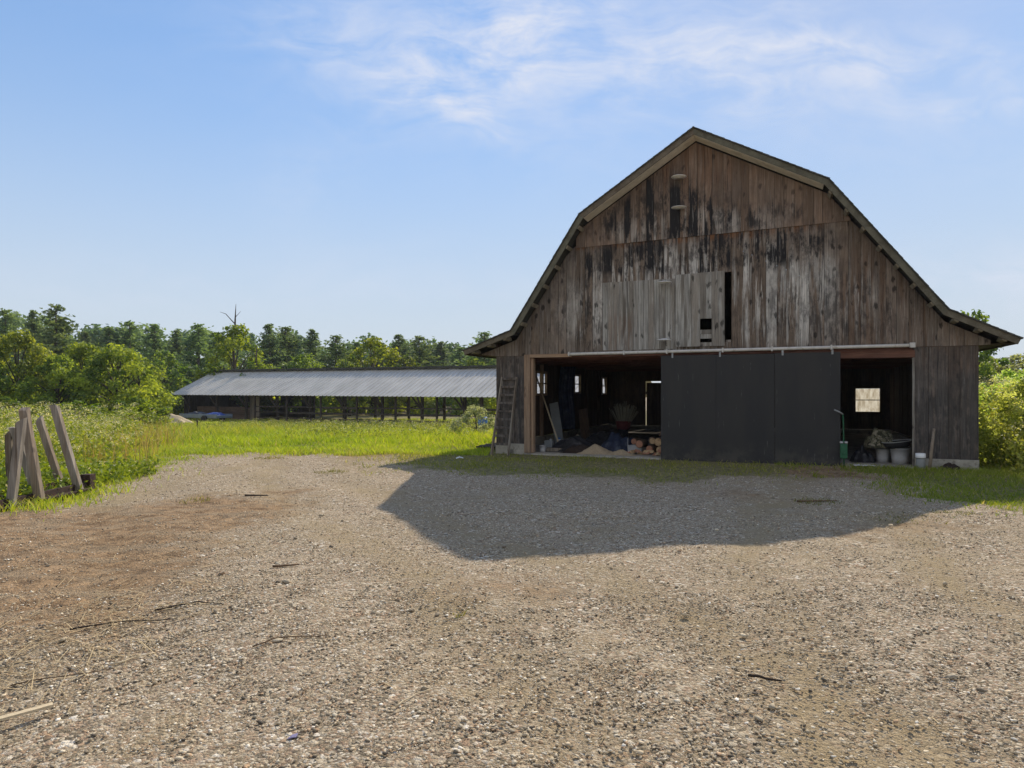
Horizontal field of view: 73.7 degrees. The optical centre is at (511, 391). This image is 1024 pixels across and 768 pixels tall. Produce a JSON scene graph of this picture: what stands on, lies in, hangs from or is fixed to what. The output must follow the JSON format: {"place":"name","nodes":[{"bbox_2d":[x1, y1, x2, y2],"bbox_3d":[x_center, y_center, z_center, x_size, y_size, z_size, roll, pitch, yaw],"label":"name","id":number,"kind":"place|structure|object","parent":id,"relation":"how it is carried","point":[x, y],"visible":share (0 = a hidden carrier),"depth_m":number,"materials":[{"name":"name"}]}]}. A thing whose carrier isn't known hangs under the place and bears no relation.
{"place":"outdoors","nodes":[
{"label":"outdoors","id":0,"kind":"place"},
{"bbox_2d":[0,397,1023,767],"bbox_3d":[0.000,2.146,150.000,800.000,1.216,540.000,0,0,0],"label":"ground","id":1,"kind":"structure","parent":0,"point":[426,495],"depth_m":5.03,"materials":[{"name":"gravel"}]},
{"bbox_2d":[0,308,21,381],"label":"pine tree","id":2,"kind":"object","parent":1,"relation":"on","point":[4,327],"visible":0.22,"depth_m":81.81,"materials":[{"name":"green plant"}]},
{"bbox_2d":[0,363,22,418],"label":"broadleaf tree","id":3,"kind":"object","parent":1,"relation":"on","point":[4,383],"visible":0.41,"depth_m":45.23,"materials":[{"name":"green plant"}]},
{"bbox_2d":[0,396,49,420],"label":"bush","id":4,"kind":"object","parent":1,"relation":"on","point":[6,400],"visible":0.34,"depth_m":36.03,"materials":[{"name":"green plant"}]},
{"bbox_2d":[0,702,53,720],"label":"wood splinter","id":5,"kind":"object","parent":1,"relation":"on","point":[25,711],"visible":1,"depth_m":3.34,"materials":[{"name":"wood"}]},
{"bbox_2d":[7,310,48,380],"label":"pine tree","id":6,"kind":"object","parent":1,"relation":"on","point":[32,325],"visible":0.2,"depth_m":79.65,"materials":[{"name":"green plant"}]},
{"bbox_2d":[0,328,64,411],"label":"broadleaf tree","id":7,"kind":"object","parent":1,"relation":"on","point":[15,341],"visible":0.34,"depth_m":46.71,"materials":[{"name":"green plant"}]},
{"bbox_2d":[2,303,91,382],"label":"pine tree","id":8,"kind":"object","parent":1,"relation":"on","point":[54,337],"visible":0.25,"depth_m":73.45,"materials":[{"name":"green plant"}]},
{"bbox_2d":[0,404,95,510],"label":"timber rack","id":9,"kind":"object","parent":1,"relation":"on","point":[20,448],"visible":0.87,"depth_m":10.16,"materials":[{"name":"wood"}]},
{"bbox_2d":[11,354,91,420],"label":"broadleaf tree","id":10,"kind":"object","parent":1,"relation":"on","point":[54,374],"visible":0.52,"depth_m":44.12,"materials":[{"name":"green plant"}]},
{"bbox_2d":[10,668,113,685],"bbox_3d":[-2.530,1.605,3.853,0.494,0.015,0.022,0,0,-25],"label":"fallen stick","id":11,"kind":"object","parent":1,"relation":"on","point":[56,677],"visible":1,"depth_m":3.83,"materials":[{"name":"wood"}]},
{"bbox_2d":[36,341,113,399],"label":"leafy tree","id":12,"kind":"object","parent":1,"relation":"on","point":[76,343],"visible":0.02,"depth_m":63.14,"materials":[{"name":"green plant"}]},
{"bbox_2d":[35,342,134,415],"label":"broadleaf tree","id":13,"kind":"object","parent":1,"relation":"on","point":[81,353],"visible":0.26,"depth_m":49.57,"materials":[{"name":"green plant"}]},
{"bbox_2d":[75,331,97,346],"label":"pine tree","id":14,"kind":"object","parent":1,"relation":"on","point":[86,337],"visible":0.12,"depth_m":91.83,"materials":[{"name":"green plant"}]},
{"bbox_2d":[47,400,127,426],"bbox_3d":[-24.198,1.432,38.162,4.846,2.040,4.831,0,0,-39],"label":"bush","id":15,"kind":"object","parent":1,"relation":"on","point":[92,407],"visible":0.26,"depth_m":37.65,"materials":[{"name":"green plant"}]},
{"bbox_2d":[93,327,124,378],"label":"pine tree","id":16,"kind":"object","parent":1,"relation":"on","point":[107,338],"visible":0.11,"depth_m":87.61,"materials":[{"name":"green plant"}]},
{"bbox_2d":[59,342,176,424],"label":"broadleaf tree","id":17,"kind":"object","parent":1,"relation":"on","point":[97,365],"visible":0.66,"depth_m":45.94,"materials":[{"name":"green plant"}]},
{"bbox_2d":[69,618,176,629],"bbox_3d":[-2.662,1.583,4.698,0.644,0.018,0.091,0,0,-21],"label":"fallen stick","id":18,"kind":"object","parent":1,"relation":"on","point":[117,622],"visible":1,"depth_m":4.70,"materials":[{"name":"wood"}]},
{"bbox_2d":[111,320,150,364],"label":"pine tree","id":19,"kind":"object","parent":1,"relation":"on","point":[130,336],"visible":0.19,"depth_m":89.59,"materials":[{"name":"green plant"}]},
{"bbox_2d":[92,396,172,428],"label":"bush","id":20,"kind":"object","parent":1,"relation":"on","point":[143,404],"visible":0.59,"depth_m":44.16,"materials":[{"name":"green plant"}]},
{"bbox_2d":[111,652,154,664],"bbox_3d":[-2.280,1.601,4.109,0.027,0.013,0.250,0,0,38],"label":"fallen stick","id":21,"kind":"object","parent":1,"relation":"on","point":[130,658],"visible":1,"depth_m":4.09,"materials":[{"name":"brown wood"}]},
{"bbox_2d":[113,348,171,401],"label":"leafy tree","id":22,"kind":"object","parent":1,"relation":"on","point":[158,378],"visible":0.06,"depth_m":68.45,"materials":[{"name":"green plant"}]},
{"bbox_2d":[107,355,183,423],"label":"broadleaf tree","id":23,"kind":"object","parent":1,"relation":"on","point":[157,374],"visible":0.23,"depth_m":52.21,"materials":[{"name":"green plant"}]},
{"bbox_2d":[127,323,182,412],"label":"pine tree","id":24,"kind":"object","parent":1,"relation":"on","point":[155,337],"visible":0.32,"depth_m":85.62,"materials":[{"name":"green plant"}]},
{"bbox_2d":[132,350,191,413],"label":"leafy tree","id":25,"kind":"object","parent":1,"relation":"on","point":[160,360],"visible":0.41,"depth_m":77.19,"materials":[{"name":"green plant"}]},
{"bbox_2d":[143,414,191,423],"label":"rubble heap","id":26,"kind":"object","parent":1,"relation":"on","point":[177,418],"visible":0.24,"depth_m":57.65,"materials":[{"name":"grey stone"}]},
{"bbox_2d":[164,329,189,385],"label":"pine tree","id":27,"kind":"object","parent":1,"relation":"on","point":[175,342],"visible":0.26,"depth_m":91.73,"materials":[{"name":"green plant"}]},
{"bbox_2d":[155,601,223,610],"bbox_3d":[-2.364,1.573,5.043,0.483,0.033,0.130,0,0,-7],"label":"fallen stick","id":28,"kind":"object","parent":1,"relation":"on","point":[186,604],"visible":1,"depth_m":5.05,"materials":[{"name":"wood"}]},
{"bbox_2d":[165,323,227,407],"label":"pine tree","id":29,"kind":"object","parent":1,"relation":"on","point":[199,350],"visible":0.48,"depth_m":83.53,"materials":[{"name":"green plant"}]},
{"bbox_2d":[179,413,232,421],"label":"flat trailer","id":30,"kind":"object","parent":1,"relation":"on","point":[203,417],"visible":0.82,"depth_m":60.70,"materials":[{"name":"grey metal"}]},
{"bbox_2d":[184,332,230,379],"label":"pine tree","id":31,"kind":"object","parent":1,"relation":"on","point":[213,343],"visible":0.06,"depth_m":87.55,"materials":[{"name":"green plant"}]},
{"bbox_2d":[191,307,275,414],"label":"leafy tree","id":32,"kind":"object","parent":1,"relation":"on","point":[231,343],"visible":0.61,"depth_m":72.14,"materials":[{"name":"green plant"}]},
{"bbox_2d":[0,311,495,406],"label":"woods","id":33,"kind":"object","parent":1,"relation":"on","point":[96,331],"visible":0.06,"depth_m":117.52,"materials":[{"name":"plant"}]},
{"bbox_2d":[234,346,275,412],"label":"leafy tree","id":34,"kind":"object","parent":1,"relation":"on","point":[264,399],"visible":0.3,"depth_m":69.67,"materials":[{"name":"green plant"}]},
{"bbox_2d":[244,323,290,396],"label":"pine tree","id":35,"kind":"object","parent":1,"relation":"on","point":[269,347],"visible":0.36,"depth_m":85.69,"materials":[{"name":"green plant"}]},
{"bbox_2d":[272,564,298,567],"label":"fallen stick","id":36,"kind":"object","parent":1,"relation":"on","point":[284,565],"visible":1,"depth_m":6.19,"materials":[{"name":"wood"}]},
{"bbox_2d":[261,326,313,368],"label":"pine tree","id":37,"kind":"object","parent":1,"relation":"on","point":[284,333],"visible":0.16,"depth_m":89.48,"materials":[{"name":"green plant"}]},
{"bbox_2d":[252,635,327,646],"bbox_3d":[-1.418,1.579,4.368,0.456,0.024,0.086,0,0,-21],"label":"fallen stick","id":38,"kind":"object","parent":1,"relation":"on","point":[286,637],"visible":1,"depth_m":4.38,"materials":[{"name":"wood"}]},
{"bbox_2d":[267,353,331,411],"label":"leafy tree","id":39,"kind":"object","parent":1,"relation":"on","point":[296,362],"visible":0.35,"depth_m":71.32,"materials":[{"name":"green plant"}]},
{"bbox_2d":[294,329,328,365],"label":"pine tree","id":40,"kind":"object","parent":1,"relation":"on","point":[312,348],"visible":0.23,"depth_m":91.66,"materials":[{"name":"green plant"}]},
{"bbox_2d":[157,388,495,414],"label":"undergrowth","id":41,"kind":"object","parent":1,"relation":"on","point":[489,402],"visible":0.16,"depth_m":80.04,"materials":[{"name":"green plant"}]},
{"bbox_2d":[309,334,378,401],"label":"pine tree","id":42,"kind":"object","parent":1,"relation":"on","point":[336,345],"visible":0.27,"depth_m":87.38,"materials":[{"name":"green plant"}]},
{"bbox_2d":[328,354,368,415],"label":"leafy tree","id":43,"kind":"object","parent":1,"relation":"on","point":[353,360],"visible":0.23,"depth_m":75.61,"materials":[{"name":"green plant"}]},
{"bbox_2d":[341,342,380,411],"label":"pine tree","id":44,"kind":"object","parent":1,"relation":"on","point":[356,344],"visible":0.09,"depth_m":93.65,"materials":[{"name":"green plant"}]},
{"bbox_2d":[331,336,400,411],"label":"leafy tree","id":45,"kind":"object","parent":1,"relation":"on","point":[382,350],"visible":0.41,"depth_m":79.50,"materials":[{"name":"green plant"}]},
{"bbox_2d":[381,334,416,411],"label":"pine tree","id":46,"kind":"object","parent":1,"relation":"on","point":[399,344],"visible":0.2,"depth_m":91.64,"materials":[{"name":"green plant"}]},
{"bbox_2d":[387,354,435,413],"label":"leafy tree","id":47,"kind":"object","parent":1,"relation":"on","point":[403,360],"visible":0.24,"depth_m":79.32,"materials":[{"name":"green plant"}]},
{"bbox_2d":[394,689,429,706],"bbox_3d":[-0.509,1.552,3.473,0.020,0.016,0.257,0,0,34],"label":"fallen stick","id":48,"kind":"object","parent":1,"relation":"on","point":[398,704],"visible":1,"depth_m":3.45,"materials":[{"name":"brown wood"}]},
{"bbox_2d":[172,365,651,423],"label":"open shed","id":49,"kind":"structure","parent":1,"relation":"on","point":[208,393],"depth_m":60.55,"materials":[{"name":"metal"}]},
{"bbox_2d":[254,396,592,426],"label":"pen fence","id":50,"kind":"object","parent":1,"relation":"on","point":[395,414],"visible":0.53,"depth_m":56.69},
{"bbox_2d":[401,335,447,404],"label":"pine tree","id":51,"kind":"object","parent":1,"relation":"on","point":[421,351],"visible":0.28,"depth_m":94.58,"materials":[{"name":"green plant"}]},
{"bbox_2d":[430,341,456,410],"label":"pine tree","id":52,"kind":"object","parent":1,"relation":"on","point":[443,352],"visible":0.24,"depth_m":97.68,"materials":[{"name":"green plant"}]},
{"bbox_2d":[435,347,467,406],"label":"pine tree","id":53,"kind":"object","parent":1,"relation":"on","point":[459,353],"visible":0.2,"depth_m":94.65,"materials":[{"name":"green plant"}]},
{"bbox_2d":[446,331,495,404],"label":"pine tree","id":54,"kind":"object","parent":1,"relation":"on","point":[481,338],"visible":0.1,"depth_m":89.51,"materials":[{"name":"green plant"}]},
{"bbox_2d":[457,357,484,404],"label":"leafy tree","id":55,"kind":"object","parent":1,"relation":"on","point":[472,361],"visible":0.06,"depth_m":83.70,"materials":[{"name":"green plant"}]},
{"bbox_2d":[448,404,494,434],"bbox_3d":[-1.393,1.226,25.099,1.881,1.595,1.792,0,0,0],"label":"grey shrub","id":56,"kind":"object","parent":1,"relation":"on","point":[472,411],"visible":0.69,"depth_m":24.87,"materials":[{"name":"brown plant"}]},
{"bbox_2d":[490,377,517,455],"bbox_3d":[-0.202,0.610,17.476,0.580,1.995,0.496,0,0,22],"label":"wooden ladder","id":57,"kind":"object","parent":1,"relation":"on","point":[510,427],"visible":0.99,"depth_m":17.45,"materials":[{"name":"wood"}]},
{"bbox_2d":[0,417,1023,521],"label":"grass","id":58,"kind":"structure","parent":1,"relation":"on","point":[239,440],"depth_m":16.81,"materials":[{"name":"plant"}]},
{"bbox_2d":[476,444,495,447],"bbox_3d":[-0.443,1.530,19.422,0.900,0.040,0.980,0,0,16],"label":"dark sheet","id":59,"kind":"object","parent":58,"relation":"on","point":[486,445],"visible":0.36,"depth_m":19.07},
{"bbox_2d":[0,375,1023,499],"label":"wildflowers","id":60,"kind":"object","parent":1,"relation":"on","point":[76,427],"visible":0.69,"depth_m":15.75,"materials":[{"name":"green plant"}]},
{"bbox_2d":[0,490,1023,760],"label":"straw","id":61,"kind":"object","parent":1,"relation":"on","point":[206,612],"visible":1,"depth_m":4.65,"materials":[{"name":"plant"}]},
{"bbox_2d":[179,455,974,617],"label":"stray tufts","id":62,"kind":"object","parent":1,"relation":"on","point":[332,471],"visible":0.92,"depth_m":9.87,"materials":[{"name":"green plant"}]},
{"bbox_2d":[462,126,1023,470],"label":"gambrel barn","id":63,"kind":"structure","parent":1,"relation":"on","point":[742,303],"depth_m":15.68,"materials":[{"name":"brown wood"}]},
{"bbox_2d":[535,371,547,395],"bbox_3d":[0.905,-0.265,20.996,0.045,0.750,1.040,0,0,22],"label":"window frame","id":64,"kind":"structure","parent":63,"relation":"in","point":[546,373],"depth_m":21.29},
{"bbox_2d":[535,371,557,441],"bbox_3d":[0.981,0.453,19.190,0.043,2.233,1.916,0,0,-20],"label":"leaning pole","id":65,"kind":"object","parent":63,"relation":"on","point":[546,407],"visible":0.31,"depth_m":19.18,"materials":[{"name":"brown wood"}]},
{"bbox_2d":[544,439,552,447],"bbox_3d":[0.993,1.410,18.379,0.220,0.300,0.160,0,0,22],"label":"pale canister","id":66,"kind":"object","parent":63,"relation":"on","point":[548,443],"visible":0.66,"depth_m":18.31,"materials":[{"name":"white plastic"}]},
{"bbox_2d":[546,447,561,450],"bbox_3d":[1.254,1.515,17.952,0.700,0.090,0.200,0,0,16],"label":"floor plank","id":67,"kind":"object","parent":63,"relation":"on","point":[551,449],"visible":0.45,"depth_m":17.90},
{"bbox_2d":[549,402,563,442],"bbox_3d":[1.313,0.938,20.026,0.177,1.294,0.549,0,0,-31],"label":"grey sheet","id":68,"kind":"object","parent":63,"relation":"on","point":[555,414],"visible":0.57,"depth_m":20.04,"materials":[{"name":"metal"}]},
{"bbox_2d":[558,367,575,428],"bbox_3d":[1.751,0.190,21.837,0.582,2.001,0.225,0,0,22],"label":"hanging tarp","id":69,"kind":"object","parent":63,"relation":"hanging from","point":[566,396],"visible":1,"depth_m":21.83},
{"bbox_2d":[546,435,594,451],"bbox_3d":[1.671,1.354,18.055,1.458,0.413,0.972,0,0,22],"label":"plastic heap","id":70,"kind":"object","parent":63,"relation":"on","point":[565,444],"visible":0.59,"depth_m":17.88,"materials":[{"name":"plastic"}]},
{"bbox_2d":[561,444,589,453],"bbox_3d":[1.810,1.453,17.591,1.080,0.215,0.756,0,0,22],"label":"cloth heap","id":71,"kind":"object","parent":63,"relation":"on","point":[574,449],"visible":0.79,"depth_m":17.42,"materials":[{"name":"fabric"}]},
{"bbox_2d":[574,374,580,393],"bbox_3d":[2.362,-0.285,24.667,0.045,0.710,0.840,0,0,22],"label":"window frame","id":72,"kind":"structure","parent":63,"relation":"in","point":[579,375],"depth_m":24.84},
{"bbox_2d":[579,408,589,438],"bbox_3d":[2.303,1.052,21.678,0.278,1.074,0.603,0,0,-5],"label":"leaning board","id":73,"kind":"object","parent":63,"relation":"on","point":[584,424],"visible":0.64,"depth_m":21.68,"materials":[{"name":"wood"}]},
{"bbox_2d":[576,444,611,454],"bbox_3d":[2.154,1.439,17.324,1.007,0.242,0.642,0,0,22],"label":"sawdust pile","id":74,"kind":"object","parent":63,"relation":"on","point":[595,449],"visible":0.97,"depth_m":17.18,"materials":[{"name":"wood"}]},
{"bbox_2d":[585,431,610,445],"bbox_3d":[2.606,1.324,19.190,1.620,0.472,1.080,0,0,22],"label":"back tarp","id":75,"kind":"object","parent":63,"relation":"on","point":[599,438],"visible":0.4,"depth_m":18.98,"materials":[{"name":"black plastic"}]},
{"bbox_2d":[601,377,606,394],"bbox_3d":[3.833,-0.250,28.371,0.045,0.740,0.810,0,0,22],"label":"window frame","id":76,"kind":"structure","parent":63,"relation":"in","point":[602,378],"depth_m":28.01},
{"bbox_2d":[601,432,634,453],"bbox_3d":[2.786,1.299,17.882,1.134,0.523,0.972,0,0,22],"label":"folded tarp","id":77,"kind":"object","parent":63,"relation":"on","point":[614,442],"visible":0.61,"depth_m":17.63,"materials":[{"name":"plastic"}]},
{"bbox_2d":[606,449,635,455],"bbox_3d":[2.707,1.494,17.025,0.826,0.133,0.518,0,0,22],"label":"sawdust pile","id":78,"kind":"object","parent":63,"relation":"on","point":[621,452],"visible":0.98,"depth_m":16.90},
{"bbox_2d":[609,401,637,437],"bbox_3d":[3.460,0.922,21.212,0.905,1.276,0.521,0,0,22],"label":"stake bundle","id":79,"kind":"object","parent":63,"relation":"on","point":[623,423],"visible":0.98,"depth_m":21.07,"materials":[{"name":"grey wood"}]},
{"bbox_2d":[628,445,640,451],"bbox_3d":[3.130,1.363,17.430,0.344,0.393,0.429,0,0,10],"label":"white carton","id":80,"kind":"object","parent":63,"relation":"on","point":[632,447],"visible":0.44,"depth_m":17.41,"materials":[{"name":"cardboard"}]},
{"bbox_2d":[635,439,648,447],"bbox_3d":[3.315,1.311,17.401,0.211,0.215,0.462,0,0,29],"label":"firewood log","id":81,"kind":"object","parent":63,"relation":"on","point":[640,443],"visible":1,"depth_m":17.22,"materials":[{"name":"brown wood"}]},
{"bbox_2d":[646,444,657,451],"bbox_3d":[3.574,1.429,17.274,0.203,0.206,0.459,0,0,36],"label":"firewood log","id":82,"kind":"object","parent":63,"relation":"on","point":[652,447],"visible":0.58,"depth_m":17.12,"materials":[{"name":"brown wood"}]},
{"bbox_2d":[647,383,660,425],"bbox_3d":[6.143,0.508,28.490,1.050,1.785,0.034,0,0,22],"label":"rear door","id":83,"kind":"structure","parent":63,"relation":"in","point":[653,389],"depth_m":28.55,"materials":[{"name":"wood"}]},
{"bbox_2d":[676,270,724,346],"bbox_3d":[4.363,-1.922,15.868,1.102,1.723,0.064,0,0,22],"label":"loft door","id":84,"kind":"structure","parent":63,"relation":"in","point":[699,296],"depth_m":15.85,"materials":[{"name":"grey wood"}]},
{"bbox_2d":[661,354,774,463],"bbox_3d":[4.689,0.373,15.676,2.503,2.455,0.076,0,0,22],"label":"sliding door","id":85,"kind":"structure","parent":63,"relation":"in","point":[714,408],"depth_m":15.62,"materials":[{"name":"black paint"}]},
{"bbox_2d":[775,352,839,465],"bbox_3d":[6.469,0.375,14.966,1.318,2.474,0.081,0,0,22],"label":"sliding door","id":86,"kind":"structure","parent":63,"relation":"in","point":[807,385],"depth_m":14.93,"materials":[{"name":"black paint"}]},
{"bbox_2d":[849,445,875,462],"bbox_3d":[7.871,1.373,15.324,0.540,0.373,0.540,0,0,22],"label":"dark bag","id":87,"kind":"object","parent":63,"relation":"on","point":[862,454],"visible":1,"depth_m":15.20,"materials":[{"name":"black plastic"}]},
{"bbox_2d":[853,386,881,413],"bbox_3d":[13.316,0.305,25.562,0.970,1.030,0.070,0,0,22],"label":"window frame","id":88,"kind":"structure","parent":63,"relation":"in","point":[866,399],"depth_m":25.58,"materials":[{"name":"wood"}]},
{"bbox_2d":[875,448,889,462],"bbox_3d":[8.243,1.410,15.177,0.301,0.300,0.294,0,0,-1],"label":"white pail","id":89,"kind":"object","parent":63,"relation":"on","point":[882,455],"visible":0.98,"depth_m":15.07,"materials":[{"name":"plastic"}]},
{"bbox_2d":[864,427,894,447],"bbox_3d":[8.224,1.011,15.238,0.670,0.438,0.648,0,0,22],"label":"camouflage cloth","id":90,"kind":"object","parent":89,"relation":"on","point":[876,438],"visible":0.82,"depth_m":15.13,"materials":[{"name":"fabric"}]},
{"bbox_2d":[890,448,910,463],"bbox_3d":[8.446,1.390,14.849,0.406,0.340,0.399,0,0,33],"label":"white tub","id":91,"kind":"object","parent":63,"relation":"on","point":[900,456],"visible":0.91,"depth_m":14.71,"materials":[{"name":"plastic"}]},
{"bbox_2d":[882,439,911,448],"bbox_3d":[8.383,1.138,14.849,0.614,0.155,0.460,-7,-1,4],"label":"dark tray","id":92,"kind":"object","parent":91,"relation":"on","point":[899,443],"visible":0.98,"depth_m":14.71,"materials":[{"name":"plastic"}]},
{"bbox_2d":[748,674,781,681],"bbox_3d":[1.409,1.591,3.807,0.179,0.020,0.031,0,0,22],"label":"fallen stick","id":93,"kind":"object","parent":1,"relation":"on","point":[759,676],"visible":1,"depth_m":3.81,"materials":[{"name":"wood"}]},
{"bbox_2d":[797,500,836,501],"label":"fallen stick","id":94,"kind":"object","parent":1,"relation":"on","point":[814,500],"visible":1,"depth_m":9.91,"materials":[{"name":"wood"}]},
{"bbox_2d":[834,409,847,466],"bbox_3d":[7.035,0.982,14.613,0.269,1.236,0.120,0,0,22],"label":"stand up tool","id":95,"kind":"object","parent":1,"relation":"on","point":[843,450],"visible":0.98,"depth_m":14.56,"materials":[{"name":"green paint"}]},
{"bbox_2d":[915,453,925,468],"bbox_3d":[8.442,1.438,14.108,0.190,0.345,0.190,0,0,22],"label":"capped jug","id":96,"kind":"object","parent":1,"relation":"on","point":[920,459],"visible":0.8,"depth_m":14.04,"materials":[{"name":"white plastic"}]},
{"bbox_2d":[928,428,935,468],"bbox_3d":[8.624,1.184,14.024,0.299,0.866,0.066,0,0,-37],"label":"leaning stick","id":97,"kind":"object","parent":1,"relation":"on","point":[931,450],"visible":0.78,"depth_m":14.00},
{"bbox_2d":[941,462,959,470],"bbox_3d":[8.907,1.519,13.869,0.453,0.181,0.302,0,0,22],"label":"soil clod","id":98,"kind":"object","parent":1,"relation":"on","point":[951,466],"visible":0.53,"depth_m":13.81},
{"bbox_2d":[960,309,1009,386],"bbox_3d":[27.175,-1.492,39.923,4.791,6.721,3.709,0,0,11],"label":"tall tree","id":99,"kind":"object","parent":1,"relation":"on","point":[986,366],"visible":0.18,"depth_m":39.19,"materials":[{"name":"green plant"}]},
{"bbox_2d":[979,373,1020,390],"bbox_3d":[27.826,0.373,37.989,6.950,3.104,6.072,0,0,-25],"label":"distant tree","id":100,"kind":"object","parent":1,"relation":"on","point":[984,380],"visible":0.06,"depth_m":38.05,"materials":[{"name":"green plant"}]},
{"bbox_2d":[979,382,1021,455],"bbox_3d":[11.923,0.801,16.622,2.700,2.116,2.317,0,0,14],"label":"flowering shrub","id":101,"kind":"object","parent":1,"relation":"on","point":[992,392],"visible":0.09,"depth_m":16.60,"materials":[{"name":"green plant"}]},
{"bbox_2d":[979,376,1023,467],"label":"flowering shrub","id":102,"kind":"object","parent":1,"relation":"on","point":[988,442],"visible":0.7,"depth_m":14.63,"materials":[{"name":"green plant"}]},
{"bbox_2d":[979,368,1023,416],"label":"flowering shrub","id":103,"kind":"object","parent":1,"relation":"on","point":[1010,374],"visible":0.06,"depth_m":18.08,"materials":[{"name":"green plant"}]},
{"bbox_2d":[982,362,1022,382],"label":"distant tree","id":104,"kind":"object","parent":1,"relation":"on","point":[996,367],"visible":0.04,"depth_m":45.26,"materials":[{"name":"green plant"}]},
{"bbox_2d":[984,353,1023,400],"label":"distant tree","id":105,"kind":"object","parent":1,"relation":"on","point":[1019,363],"visible":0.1,"depth_m":52.35,"materials":[{"name":"green plant"}]},
{"bbox_2d":[0,0,1023,382],"label":"sky","id":106,"kind":"structure","parent":0,"point":[351,169],"materials":[{"name":"blue"}]},
{"bbox_2d":[654,437,660,445],"bbox_3d":[3.766,1.247,17.222,0.227,0.223,0.462,0,0,31],"label":"firewood log","id":107,"kind":"object","parent":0,"point":[657,441],"visible":0.58,"depth_m":17.03,"materials":[{"name":"brown wood"}]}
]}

